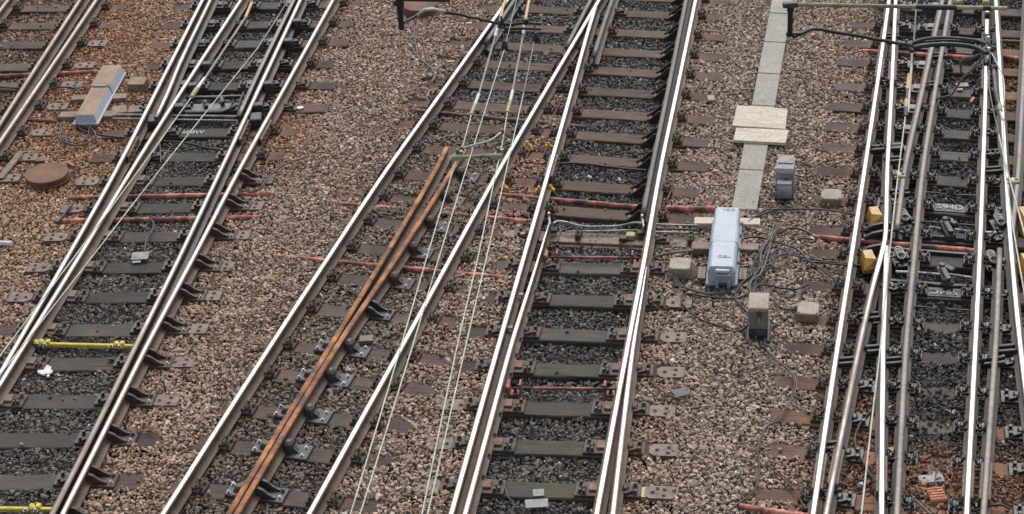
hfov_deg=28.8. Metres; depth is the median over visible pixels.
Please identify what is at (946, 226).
lever casting
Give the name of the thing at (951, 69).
sleeper
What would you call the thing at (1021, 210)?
orange cover
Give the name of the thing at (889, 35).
spacer bar
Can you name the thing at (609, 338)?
sleeper
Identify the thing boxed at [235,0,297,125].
switch blade
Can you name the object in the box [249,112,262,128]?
filler block
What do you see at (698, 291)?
cable
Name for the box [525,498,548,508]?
marker plate
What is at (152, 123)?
filler block
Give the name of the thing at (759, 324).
relay box
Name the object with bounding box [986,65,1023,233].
rail
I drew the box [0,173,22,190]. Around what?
sleeper
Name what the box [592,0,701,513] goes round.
rail
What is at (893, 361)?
spacer bar
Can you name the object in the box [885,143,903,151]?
spacer bar
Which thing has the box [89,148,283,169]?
sleeper
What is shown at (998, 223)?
spring gear
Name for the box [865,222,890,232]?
guide plate
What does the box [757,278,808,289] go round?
cable
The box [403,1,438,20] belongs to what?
disc stack
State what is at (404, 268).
duct pipe
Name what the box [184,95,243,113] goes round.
lock gear
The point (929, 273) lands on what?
banded rod
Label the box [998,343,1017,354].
spacer bar
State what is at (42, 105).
sleeper
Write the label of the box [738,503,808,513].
duct pipe
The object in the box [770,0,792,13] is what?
trough lid
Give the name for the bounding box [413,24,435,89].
cable
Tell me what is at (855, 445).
cable
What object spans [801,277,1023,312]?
sleeper
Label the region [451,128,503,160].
spreader arm
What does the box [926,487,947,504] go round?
brick
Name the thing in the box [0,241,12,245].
pipe
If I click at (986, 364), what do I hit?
spacer bar
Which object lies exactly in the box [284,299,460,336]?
sleeper
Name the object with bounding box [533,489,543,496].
marker tab
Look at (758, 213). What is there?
cable
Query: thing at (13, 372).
rail
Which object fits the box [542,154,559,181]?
fishplate
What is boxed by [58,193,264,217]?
sleeper
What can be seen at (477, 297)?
overhead wire
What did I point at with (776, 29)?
trough lid
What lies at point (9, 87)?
cable
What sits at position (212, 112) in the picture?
stretcher bar
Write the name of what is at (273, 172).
cable
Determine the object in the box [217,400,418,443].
sleeper
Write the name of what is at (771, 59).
trough lid
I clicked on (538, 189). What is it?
marked bolt
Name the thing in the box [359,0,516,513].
overhead wire
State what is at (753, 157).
trough lid
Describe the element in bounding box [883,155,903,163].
spacer bar
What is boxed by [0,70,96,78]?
duct pipe
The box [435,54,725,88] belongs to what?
sleeper
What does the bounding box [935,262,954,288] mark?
lever casting
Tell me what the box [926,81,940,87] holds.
spacer bar
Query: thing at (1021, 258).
orange cover
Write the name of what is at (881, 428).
rail
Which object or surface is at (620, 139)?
sleeper
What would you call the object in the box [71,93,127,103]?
bearer
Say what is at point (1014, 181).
wire clamp
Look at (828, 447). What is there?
spacer bar
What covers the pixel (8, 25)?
sleeper
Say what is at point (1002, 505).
cable
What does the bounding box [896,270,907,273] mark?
white rod
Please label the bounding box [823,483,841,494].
spacer bar
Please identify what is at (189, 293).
sleeper
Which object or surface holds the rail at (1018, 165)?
on the sleeper at (994, 242)
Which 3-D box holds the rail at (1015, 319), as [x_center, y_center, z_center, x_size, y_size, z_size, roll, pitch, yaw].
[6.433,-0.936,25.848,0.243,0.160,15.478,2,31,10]
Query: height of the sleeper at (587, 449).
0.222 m
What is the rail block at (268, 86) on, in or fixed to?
attached to the rail at (190, 243)
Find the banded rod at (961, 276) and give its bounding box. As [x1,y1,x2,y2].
[949,273,971,278]
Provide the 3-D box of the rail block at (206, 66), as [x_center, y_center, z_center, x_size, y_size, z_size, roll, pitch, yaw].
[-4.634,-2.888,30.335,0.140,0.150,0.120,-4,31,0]
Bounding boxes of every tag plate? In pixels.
[641,487,646,497]
[707,95,714,100]
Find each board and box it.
[732,105,787,129]
[733,128,788,144]
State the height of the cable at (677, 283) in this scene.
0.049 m
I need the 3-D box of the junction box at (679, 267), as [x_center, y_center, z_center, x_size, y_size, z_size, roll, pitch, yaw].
[2.068,0.143,24.588,0.260,0.162,0.311,2,31,10]
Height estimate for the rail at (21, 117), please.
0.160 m
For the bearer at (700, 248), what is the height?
0.090 m
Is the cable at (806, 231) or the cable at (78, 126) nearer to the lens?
the cable at (806, 231)
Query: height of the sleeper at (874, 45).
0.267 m
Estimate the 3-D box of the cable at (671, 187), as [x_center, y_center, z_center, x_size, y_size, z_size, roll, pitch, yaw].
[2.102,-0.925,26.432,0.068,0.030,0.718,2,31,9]
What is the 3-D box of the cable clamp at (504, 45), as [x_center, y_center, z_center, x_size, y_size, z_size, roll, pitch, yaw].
[-0.072,-2.010,18.543,0.060,0.151,0.134,-4,31,0]
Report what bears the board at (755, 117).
on the trough lid
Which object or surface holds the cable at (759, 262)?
on the ballast
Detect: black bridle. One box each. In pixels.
[497,16,540,43]
[907,11,989,65]
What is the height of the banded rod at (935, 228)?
0.037 m
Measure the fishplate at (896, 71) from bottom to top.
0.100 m
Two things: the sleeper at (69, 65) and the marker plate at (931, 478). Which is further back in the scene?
the sleeper at (69, 65)
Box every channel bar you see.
[891,247,985,256]
[891,279,971,288]
[922,234,973,241]
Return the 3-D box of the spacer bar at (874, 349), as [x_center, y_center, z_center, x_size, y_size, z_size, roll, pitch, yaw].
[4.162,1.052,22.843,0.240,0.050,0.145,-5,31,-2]
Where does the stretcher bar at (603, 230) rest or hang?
on the steel bearer at (578, 237)
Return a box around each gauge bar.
[0,503,51,513]
[33,339,133,348]
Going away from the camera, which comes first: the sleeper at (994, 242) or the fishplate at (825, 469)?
the fishplate at (825, 469)
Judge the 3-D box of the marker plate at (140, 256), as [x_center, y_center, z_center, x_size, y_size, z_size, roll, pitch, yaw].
[-4.775,-0.015,25.649,0.220,0.012,0.190,-4,31,0]
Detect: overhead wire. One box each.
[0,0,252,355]
[0,0,287,374]
[350,0,506,513]
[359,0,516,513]
[421,0,530,513]
[427,41,534,513]
[860,0,917,513]
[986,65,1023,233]
[991,52,1004,106]
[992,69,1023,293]
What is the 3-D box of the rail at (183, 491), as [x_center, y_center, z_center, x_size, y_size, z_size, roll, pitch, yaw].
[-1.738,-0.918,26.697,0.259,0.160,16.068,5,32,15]
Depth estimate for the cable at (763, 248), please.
24.90 m
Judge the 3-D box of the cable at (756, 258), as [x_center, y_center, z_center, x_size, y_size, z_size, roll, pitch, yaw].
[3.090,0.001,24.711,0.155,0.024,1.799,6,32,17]
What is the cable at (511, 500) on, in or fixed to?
on the sleeper at (580, 490)
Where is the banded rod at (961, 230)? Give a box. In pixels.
[955,228,969,232]
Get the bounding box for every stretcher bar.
[185,96,224,98]
[185,101,242,113]
[237,92,244,112]
[505,379,617,396]
[543,249,642,262]
[547,212,644,236]
[565,229,638,232]
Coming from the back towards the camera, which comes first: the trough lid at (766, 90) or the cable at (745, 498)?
the trough lid at (766, 90)
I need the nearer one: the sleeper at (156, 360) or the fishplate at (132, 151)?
the sleeper at (156, 360)
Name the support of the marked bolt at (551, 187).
attached to the rail at (476, 437)
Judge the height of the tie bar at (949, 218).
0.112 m
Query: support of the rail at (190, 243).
on the sleeper at (156, 360)
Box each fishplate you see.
[120,136,139,161]
[231,119,250,144]
[253,120,273,145]
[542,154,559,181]
[809,453,829,495]
[824,448,846,487]
[872,58,886,82]
[873,455,889,498]
[886,61,898,85]
[958,461,977,504]
[975,462,995,506]
[979,69,991,93]
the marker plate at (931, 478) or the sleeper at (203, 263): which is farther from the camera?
the sleeper at (203, 263)
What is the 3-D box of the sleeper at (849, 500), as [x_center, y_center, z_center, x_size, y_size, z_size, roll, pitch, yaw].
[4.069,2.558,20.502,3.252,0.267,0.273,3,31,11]
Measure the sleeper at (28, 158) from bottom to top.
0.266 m
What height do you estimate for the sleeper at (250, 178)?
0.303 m
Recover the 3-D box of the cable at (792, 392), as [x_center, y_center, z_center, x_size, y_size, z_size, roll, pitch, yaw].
[2.967,1.473,22.318,0.396,0.031,2.320,2,31,9]
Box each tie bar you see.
[914,301,968,311]
[917,278,972,287]
[922,217,973,225]
[926,187,975,196]
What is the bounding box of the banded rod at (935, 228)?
[929,226,940,229]
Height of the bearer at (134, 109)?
0.060 m
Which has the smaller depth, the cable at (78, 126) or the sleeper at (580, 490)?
the sleeper at (580, 490)
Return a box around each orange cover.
[859,249,876,273]
[865,206,882,224]
[1016,206,1023,234]
[1016,253,1023,282]
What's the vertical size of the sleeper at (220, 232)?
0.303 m
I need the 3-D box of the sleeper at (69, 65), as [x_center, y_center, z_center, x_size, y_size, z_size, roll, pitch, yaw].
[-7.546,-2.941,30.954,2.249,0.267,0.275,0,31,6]
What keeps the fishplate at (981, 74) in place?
attached to the rail at (972, 401)
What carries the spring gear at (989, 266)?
on the sleeper at (960, 265)
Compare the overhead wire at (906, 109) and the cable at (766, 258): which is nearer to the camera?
the overhead wire at (906, 109)
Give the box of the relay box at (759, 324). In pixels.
[745,292,770,344]
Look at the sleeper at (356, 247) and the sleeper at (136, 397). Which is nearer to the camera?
the sleeper at (136, 397)
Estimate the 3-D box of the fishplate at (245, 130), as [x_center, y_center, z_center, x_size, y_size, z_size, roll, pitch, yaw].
[-3.843,-1.772,28.377,0.180,0.100,0.620,0,31,7]
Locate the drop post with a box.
[393,0,449,30]
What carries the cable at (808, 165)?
on the ballast
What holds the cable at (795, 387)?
on the ballast
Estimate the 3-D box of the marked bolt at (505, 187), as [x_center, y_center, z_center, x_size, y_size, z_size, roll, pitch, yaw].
[-0.102,-0.943,26.688,0.110,0.091,0.075,-4,31,0]
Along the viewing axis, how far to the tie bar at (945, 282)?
23.93 m
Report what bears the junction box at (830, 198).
on the sleeper at (934, 210)
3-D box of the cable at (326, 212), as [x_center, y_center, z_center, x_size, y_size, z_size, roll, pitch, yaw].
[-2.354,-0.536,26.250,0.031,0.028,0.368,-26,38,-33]
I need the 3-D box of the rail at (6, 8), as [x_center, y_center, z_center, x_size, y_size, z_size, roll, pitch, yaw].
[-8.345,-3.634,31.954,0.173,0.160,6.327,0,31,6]
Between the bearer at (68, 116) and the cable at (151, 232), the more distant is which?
the bearer at (68, 116)
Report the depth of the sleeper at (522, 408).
22.27 m
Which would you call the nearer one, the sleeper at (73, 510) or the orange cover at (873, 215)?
the sleeper at (73, 510)
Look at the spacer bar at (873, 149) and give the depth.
26.92 m
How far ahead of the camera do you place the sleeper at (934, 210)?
25.62 m
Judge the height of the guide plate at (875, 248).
0.115 m
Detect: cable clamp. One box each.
[501,31,507,50]
[533,23,539,42]
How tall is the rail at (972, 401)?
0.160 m
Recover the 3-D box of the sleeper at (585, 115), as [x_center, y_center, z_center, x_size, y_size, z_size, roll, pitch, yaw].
[0.644,-2.094,28.615,4.565,0.308,0.312,4,32,13]
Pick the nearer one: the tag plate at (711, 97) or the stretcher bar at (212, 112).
the tag plate at (711, 97)
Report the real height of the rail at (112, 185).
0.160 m
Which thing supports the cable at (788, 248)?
on the ballast
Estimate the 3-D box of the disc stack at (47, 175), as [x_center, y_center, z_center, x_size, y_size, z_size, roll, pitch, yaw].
[-6.431,-1.129,27.688,0.624,0.104,0.608,-4,31,0]
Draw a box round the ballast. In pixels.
[0,0,1023,513]
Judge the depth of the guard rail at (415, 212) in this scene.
24.56 m
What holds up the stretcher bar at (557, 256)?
attached to the switch blade at (481, 467)
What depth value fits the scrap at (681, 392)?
22.36 m
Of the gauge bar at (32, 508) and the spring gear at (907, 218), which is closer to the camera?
the gauge bar at (32, 508)
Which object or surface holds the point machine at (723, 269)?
on the ballast
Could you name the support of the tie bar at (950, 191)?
attached to the rail at (901, 426)
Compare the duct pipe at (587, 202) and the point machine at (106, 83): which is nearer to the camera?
the duct pipe at (587, 202)
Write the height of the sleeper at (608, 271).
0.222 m
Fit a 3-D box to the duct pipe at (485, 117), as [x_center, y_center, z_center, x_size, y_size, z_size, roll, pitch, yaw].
[-0.322,-1.985,28.564,2.885,0.077,0.070,7,32,17]
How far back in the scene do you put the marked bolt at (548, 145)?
27.61 m
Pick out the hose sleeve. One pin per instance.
(423, 10)
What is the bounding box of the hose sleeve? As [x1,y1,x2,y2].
[417,7,445,16]
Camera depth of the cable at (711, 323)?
23.97 m
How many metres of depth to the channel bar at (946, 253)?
24.65 m
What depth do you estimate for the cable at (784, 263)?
24.62 m
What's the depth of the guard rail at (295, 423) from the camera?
23.35 m
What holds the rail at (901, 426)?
on the sleeper at (849, 500)
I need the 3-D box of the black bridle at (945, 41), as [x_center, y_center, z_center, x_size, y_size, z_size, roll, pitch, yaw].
[3.980,-2.007,18.156,0.729,0.085,1.113,4,32,13]
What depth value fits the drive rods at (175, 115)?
28.97 m
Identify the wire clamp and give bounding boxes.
[893,172,905,179]
[1006,177,1019,184]
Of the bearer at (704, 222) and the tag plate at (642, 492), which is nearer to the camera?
the tag plate at (642, 492)
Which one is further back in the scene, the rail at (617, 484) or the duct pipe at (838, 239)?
the duct pipe at (838, 239)
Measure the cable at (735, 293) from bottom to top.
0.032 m
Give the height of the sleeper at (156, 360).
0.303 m
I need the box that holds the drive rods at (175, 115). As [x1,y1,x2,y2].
[113,113,243,121]
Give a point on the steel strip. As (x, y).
(10, 165)
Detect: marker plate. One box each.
[131,251,149,260]
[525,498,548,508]
[917,474,944,483]
[955,82,968,86]
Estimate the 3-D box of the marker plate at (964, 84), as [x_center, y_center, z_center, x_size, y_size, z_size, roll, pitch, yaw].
[6.434,-2.461,28.555,0.170,0.012,0.120,-4,31,0]
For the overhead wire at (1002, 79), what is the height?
0.014 m
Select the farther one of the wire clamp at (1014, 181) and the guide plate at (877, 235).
the guide plate at (877, 235)
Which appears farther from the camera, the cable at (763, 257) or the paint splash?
the cable at (763, 257)
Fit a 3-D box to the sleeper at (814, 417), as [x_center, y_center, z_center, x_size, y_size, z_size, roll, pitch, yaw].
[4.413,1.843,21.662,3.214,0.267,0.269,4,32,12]
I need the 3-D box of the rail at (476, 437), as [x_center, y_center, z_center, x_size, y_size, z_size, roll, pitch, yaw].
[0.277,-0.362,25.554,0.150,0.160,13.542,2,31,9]
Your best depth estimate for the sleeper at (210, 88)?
29.86 m
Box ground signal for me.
[775,155,794,201]
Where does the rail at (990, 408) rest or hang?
on the sleeper
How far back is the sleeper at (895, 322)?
23.31 m
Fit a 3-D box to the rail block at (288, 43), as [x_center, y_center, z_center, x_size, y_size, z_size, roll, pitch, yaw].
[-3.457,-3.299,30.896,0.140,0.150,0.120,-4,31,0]
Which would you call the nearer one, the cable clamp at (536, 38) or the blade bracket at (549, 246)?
the cable clamp at (536, 38)
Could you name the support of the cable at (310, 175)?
on the ballast
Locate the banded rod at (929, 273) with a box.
[918,271,939,275]
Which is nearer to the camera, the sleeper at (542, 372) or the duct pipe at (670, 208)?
the sleeper at (542, 372)
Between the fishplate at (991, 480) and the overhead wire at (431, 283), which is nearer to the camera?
the overhead wire at (431, 283)
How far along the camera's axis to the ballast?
25.16 m
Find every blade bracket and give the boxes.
[540,263,545,270]
[546,242,551,249]
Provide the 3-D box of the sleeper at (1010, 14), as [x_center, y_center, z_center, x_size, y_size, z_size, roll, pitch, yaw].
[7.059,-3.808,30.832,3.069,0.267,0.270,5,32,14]
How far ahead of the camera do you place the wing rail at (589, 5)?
30.82 m
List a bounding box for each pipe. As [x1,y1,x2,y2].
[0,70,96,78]
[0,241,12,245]
[30,118,59,123]
[54,215,260,223]
[67,191,274,200]
[278,254,503,279]
[326,200,526,223]
[396,108,586,129]
[496,192,637,209]
[666,205,716,212]
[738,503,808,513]
[815,234,973,252]
[862,49,973,59]
[975,38,1019,43]
[1003,54,1018,61]
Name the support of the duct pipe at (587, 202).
on the ballast
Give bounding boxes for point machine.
[73,65,125,129]
[697,207,746,288]
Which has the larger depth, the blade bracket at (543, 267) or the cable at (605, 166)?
the cable at (605, 166)
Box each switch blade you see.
[154,0,218,120]
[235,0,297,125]
[462,223,551,513]
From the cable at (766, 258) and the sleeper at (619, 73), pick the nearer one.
the cable at (766, 258)
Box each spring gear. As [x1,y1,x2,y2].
[892,246,910,269]
[900,208,914,228]
[984,250,1004,274]
[988,212,1005,233]
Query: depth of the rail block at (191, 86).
29.66 m
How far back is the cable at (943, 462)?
20.87 m
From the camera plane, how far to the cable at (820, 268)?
24.82 m
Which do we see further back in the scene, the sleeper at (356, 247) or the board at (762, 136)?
the board at (762, 136)
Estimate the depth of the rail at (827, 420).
24.02 m
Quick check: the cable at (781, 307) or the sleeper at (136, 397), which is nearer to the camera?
the sleeper at (136, 397)
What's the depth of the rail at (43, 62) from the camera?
30.70 m
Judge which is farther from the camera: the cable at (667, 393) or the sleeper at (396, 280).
the sleeper at (396, 280)
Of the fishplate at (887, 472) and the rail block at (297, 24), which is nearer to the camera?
the fishplate at (887, 472)
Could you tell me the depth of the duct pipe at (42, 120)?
29.25 m
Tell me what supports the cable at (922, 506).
on the ballast
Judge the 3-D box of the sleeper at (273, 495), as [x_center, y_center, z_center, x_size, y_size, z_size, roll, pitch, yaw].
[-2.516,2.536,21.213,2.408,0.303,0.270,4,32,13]
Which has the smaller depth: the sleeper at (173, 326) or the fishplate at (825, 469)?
the fishplate at (825, 469)
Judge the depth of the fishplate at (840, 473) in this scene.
20.85 m
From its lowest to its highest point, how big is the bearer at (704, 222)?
0.085 m
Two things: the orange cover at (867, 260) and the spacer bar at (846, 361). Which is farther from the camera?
the orange cover at (867, 260)
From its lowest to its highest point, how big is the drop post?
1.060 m
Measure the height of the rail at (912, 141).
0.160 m
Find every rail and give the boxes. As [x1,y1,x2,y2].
[0,0,18,25]
[0,0,89,137]
[0,0,104,159]
[0,0,207,378]
[0,0,250,404]
[49,0,306,513]
[60,0,340,513]
[160,0,511,513]
[226,146,450,513]
[234,148,468,513]
[306,0,608,513]
[448,7,599,513]
[482,0,523,51]
[562,0,596,55]
[590,0,618,64]
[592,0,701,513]
[608,267,648,513]
[638,0,691,222]
[808,0,892,513]
[821,0,899,513]
[874,245,891,513]
[890,0,955,513]
[892,0,946,240]
[959,0,990,513]
[976,247,1004,513]
[991,0,1023,444]
[1011,0,1023,244]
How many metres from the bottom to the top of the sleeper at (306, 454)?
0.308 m
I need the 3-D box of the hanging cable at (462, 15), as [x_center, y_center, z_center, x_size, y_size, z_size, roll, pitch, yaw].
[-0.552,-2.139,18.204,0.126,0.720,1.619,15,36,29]
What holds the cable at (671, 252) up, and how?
on the ballast
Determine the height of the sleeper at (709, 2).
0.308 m
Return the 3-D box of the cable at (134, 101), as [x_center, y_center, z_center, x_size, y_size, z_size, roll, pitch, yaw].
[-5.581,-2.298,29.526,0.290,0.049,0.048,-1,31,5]
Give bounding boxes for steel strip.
[0,151,24,179]
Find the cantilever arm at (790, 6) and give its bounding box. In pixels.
[782,0,1006,36]
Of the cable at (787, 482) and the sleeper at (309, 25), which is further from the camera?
the sleeper at (309, 25)
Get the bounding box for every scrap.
[35,156,45,161]
[66,161,75,167]
[359,335,372,344]
[671,387,689,396]
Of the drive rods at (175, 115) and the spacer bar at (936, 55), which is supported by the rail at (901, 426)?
the spacer bar at (936, 55)
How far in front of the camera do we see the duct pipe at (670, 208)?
25.91 m
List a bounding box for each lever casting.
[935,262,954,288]
[939,216,957,241]
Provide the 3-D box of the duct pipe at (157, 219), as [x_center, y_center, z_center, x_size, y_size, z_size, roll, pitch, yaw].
[-4.716,-0.497,26.548,2.790,0.080,0.074,-1,31,4]
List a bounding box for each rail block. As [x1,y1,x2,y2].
[174,103,184,113]
[187,82,198,93]
[201,61,211,72]
[253,102,263,113]
[263,80,273,92]
[283,38,293,49]
[293,18,302,29]
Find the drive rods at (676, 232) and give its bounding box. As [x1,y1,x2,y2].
[655,223,697,233]
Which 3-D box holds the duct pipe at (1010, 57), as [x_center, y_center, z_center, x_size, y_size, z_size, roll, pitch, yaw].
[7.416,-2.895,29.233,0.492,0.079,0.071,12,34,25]
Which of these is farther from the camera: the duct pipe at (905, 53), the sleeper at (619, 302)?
the duct pipe at (905, 53)
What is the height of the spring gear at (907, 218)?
0.148 m
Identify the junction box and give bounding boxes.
[126,76,148,90]
[668,257,691,278]
[797,301,819,322]
[821,188,841,207]
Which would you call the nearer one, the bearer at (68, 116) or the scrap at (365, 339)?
the scrap at (365, 339)
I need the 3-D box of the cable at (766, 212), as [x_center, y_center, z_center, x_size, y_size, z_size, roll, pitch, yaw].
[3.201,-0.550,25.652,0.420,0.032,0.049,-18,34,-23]
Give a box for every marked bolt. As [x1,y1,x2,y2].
[500,183,508,189]
[536,186,540,192]
[545,142,552,148]
[548,184,554,191]
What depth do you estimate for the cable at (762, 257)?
24.74 m
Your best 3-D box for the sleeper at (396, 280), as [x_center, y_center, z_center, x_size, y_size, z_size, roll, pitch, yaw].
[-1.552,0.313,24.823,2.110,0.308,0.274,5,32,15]
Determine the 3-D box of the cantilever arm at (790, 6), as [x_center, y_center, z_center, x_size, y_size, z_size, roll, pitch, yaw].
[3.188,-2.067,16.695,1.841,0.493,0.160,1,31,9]
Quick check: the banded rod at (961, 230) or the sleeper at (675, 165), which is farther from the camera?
the sleeper at (675, 165)
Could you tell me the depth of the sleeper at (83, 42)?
31.56 m
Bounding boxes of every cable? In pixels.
[0,86,19,88]
[47,86,79,93]
[55,202,73,223]
[57,121,95,145]
[62,124,90,143]
[76,123,223,150]
[125,100,143,102]
[143,217,154,251]
[235,236,254,337]
[238,156,308,192]
[306,158,321,193]
[324,211,341,221]
[395,30,429,76]
[405,11,500,24]
[409,23,434,91]
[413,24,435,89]
[503,483,513,502]
[558,162,646,171]
[652,379,685,400]
[655,249,692,256]
[666,173,673,200]
[672,275,731,292]
[675,274,725,294]
[681,278,768,332]
[730,449,759,509]
[734,264,766,313]
[744,236,843,284]
[747,208,773,217]
[748,208,860,221]
[748,223,782,291]
[748,247,860,284]
[750,221,780,291]
[750,230,777,292]
[751,221,774,291]
[752,222,781,291]
[753,226,776,290]
[756,336,795,449]
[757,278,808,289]
[762,237,809,264]
[762,354,796,425]
[764,462,806,509]
[771,292,797,310]
[779,227,816,238]
[792,27,913,47]
[795,161,817,177]
[801,259,854,266]
[854,410,873,479]
[915,500,931,513]
[935,461,945,493]
[936,54,983,99]
[959,53,982,74]
[990,503,1010,509]
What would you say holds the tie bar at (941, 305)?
attached to the rail at (901, 426)
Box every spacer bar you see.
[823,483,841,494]
[825,440,844,451]
[838,356,853,366]
[858,311,880,321]
[864,344,887,354]
[870,144,884,152]
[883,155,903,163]
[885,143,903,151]
[886,33,899,38]
[886,356,901,366]
[890,188,910,197]
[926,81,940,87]
[932,52,947,59]
[980,149,999,157]
[981,356,1004,367]
[985,165,1002,174]
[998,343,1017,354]
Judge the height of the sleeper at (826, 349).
0.267 m
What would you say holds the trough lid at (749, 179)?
on the ballast
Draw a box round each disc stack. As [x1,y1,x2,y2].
[25,162,70,188]
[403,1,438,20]
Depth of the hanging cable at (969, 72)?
22.46 m
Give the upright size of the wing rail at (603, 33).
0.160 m
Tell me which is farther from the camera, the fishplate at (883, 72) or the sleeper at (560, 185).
the fishplate at (883, 72)
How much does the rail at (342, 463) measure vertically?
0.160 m
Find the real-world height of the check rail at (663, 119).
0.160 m
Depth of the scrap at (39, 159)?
28.16 m
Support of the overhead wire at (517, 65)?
hanging from the spreader arm at (460, 156)
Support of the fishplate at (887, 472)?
attached to the rail at (881, 428)
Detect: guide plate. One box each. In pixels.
[862,244,880,253]
[863,229,889,239]
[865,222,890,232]
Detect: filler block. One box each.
[147,114,159,129]
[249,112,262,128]
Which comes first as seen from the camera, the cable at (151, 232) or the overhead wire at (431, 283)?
the overhead wire at (431, 283)
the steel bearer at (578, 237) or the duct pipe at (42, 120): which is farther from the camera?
the duct pipe at (42, 120)
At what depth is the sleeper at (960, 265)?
24.57 m
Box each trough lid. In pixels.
[732,170,763,212]
[739,143,768,170]
[752,73,779,106]
[758,42,785,74]
[764,13,787,42]
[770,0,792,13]
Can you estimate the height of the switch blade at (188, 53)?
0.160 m
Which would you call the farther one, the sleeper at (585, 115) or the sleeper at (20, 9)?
the sleeper at (20, 9)
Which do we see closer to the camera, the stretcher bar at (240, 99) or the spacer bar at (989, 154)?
the spacer bar at (989, 154)
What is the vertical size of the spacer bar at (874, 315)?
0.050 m
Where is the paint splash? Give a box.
[37,365,52,377]
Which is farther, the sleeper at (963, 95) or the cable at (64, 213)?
the sleeper at (963, 95)
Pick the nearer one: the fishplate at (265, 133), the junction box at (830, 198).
the junction box at (830, 198)
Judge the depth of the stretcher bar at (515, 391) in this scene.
22.51 m
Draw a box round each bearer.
[58,110,118,121]
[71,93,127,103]
[112,105,126,116]
[128,105,143,112]
[505,226,708,257]
[691,242,758,255]
[694,217,759,229]
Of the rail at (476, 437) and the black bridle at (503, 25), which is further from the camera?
the rail at (476, 437)
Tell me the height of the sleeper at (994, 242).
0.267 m
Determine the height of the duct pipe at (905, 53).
0.074 m
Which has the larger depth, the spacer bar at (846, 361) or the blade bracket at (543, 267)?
the blade bracket at (543, 267)
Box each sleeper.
[0,0,132,18]
[0,17,119,36]
[0,36,109,55]
[0,58,96,77]
[0,77,84,97]
[0,99,70,117]
[0,150,40,170]
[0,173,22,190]
[0,315,211,345]
[0,348,198,379]
[0,386,183,418]
[0,424,163,456]
[0,465,148,499]
[5,282,223,312]
[11,125,55,145]
[24,253,237,281]
[39,506,86,513]
[41,222,252,251]
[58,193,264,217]
[74,168,275,194]
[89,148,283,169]
[103,123,296,145]
[126,101,329,121]
[132,78,336,97]
[142,56,333,76]
[151,35,349,55]
[161,16,355,35]
[165,478,387,513]
[172,0,360,17]
[195,435,400,479]
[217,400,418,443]
[243,364,438,405]
[260,335,452,375]
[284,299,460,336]
[305,268,468,303]
[324,238,489,271]
[343,212,501,246]
[357,187,709,234]
[376,164,699,205]
[387,138,709,178]
[392,116,709,154]
[404,95,715,132]
[411,476,675,511]
[419,74,717,109]
[424,434,679,467]
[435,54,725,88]
[439,396,676,428]
[447,36,727,69]
[452,357,684,388]
[460,20,726,47]
[461,323,687,353]
[478,2,723,28]
[479,289,692,317]
[486,0,730,11]
[492,257,750,286]
[749,486,1023,513]
[764,442,1023,488]
[769,407,1023,449]
[775,374,1018,413]
[781,340,1014,380]
[789,310,1023,344]
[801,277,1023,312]
[807,245,1020,278]
[808,222,1023,254]
[812,192,1001,225]
[816,165,1023,196]
[820,140,1013,172]
[824,120,1014,148]
[829,99,1015,128]
[834,79,1016,106]
[837,55,1018,84]
[843,37,1019,64]
[848,18,1020,44]
[870,0,1021,23]
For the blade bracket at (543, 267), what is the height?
0.076 m

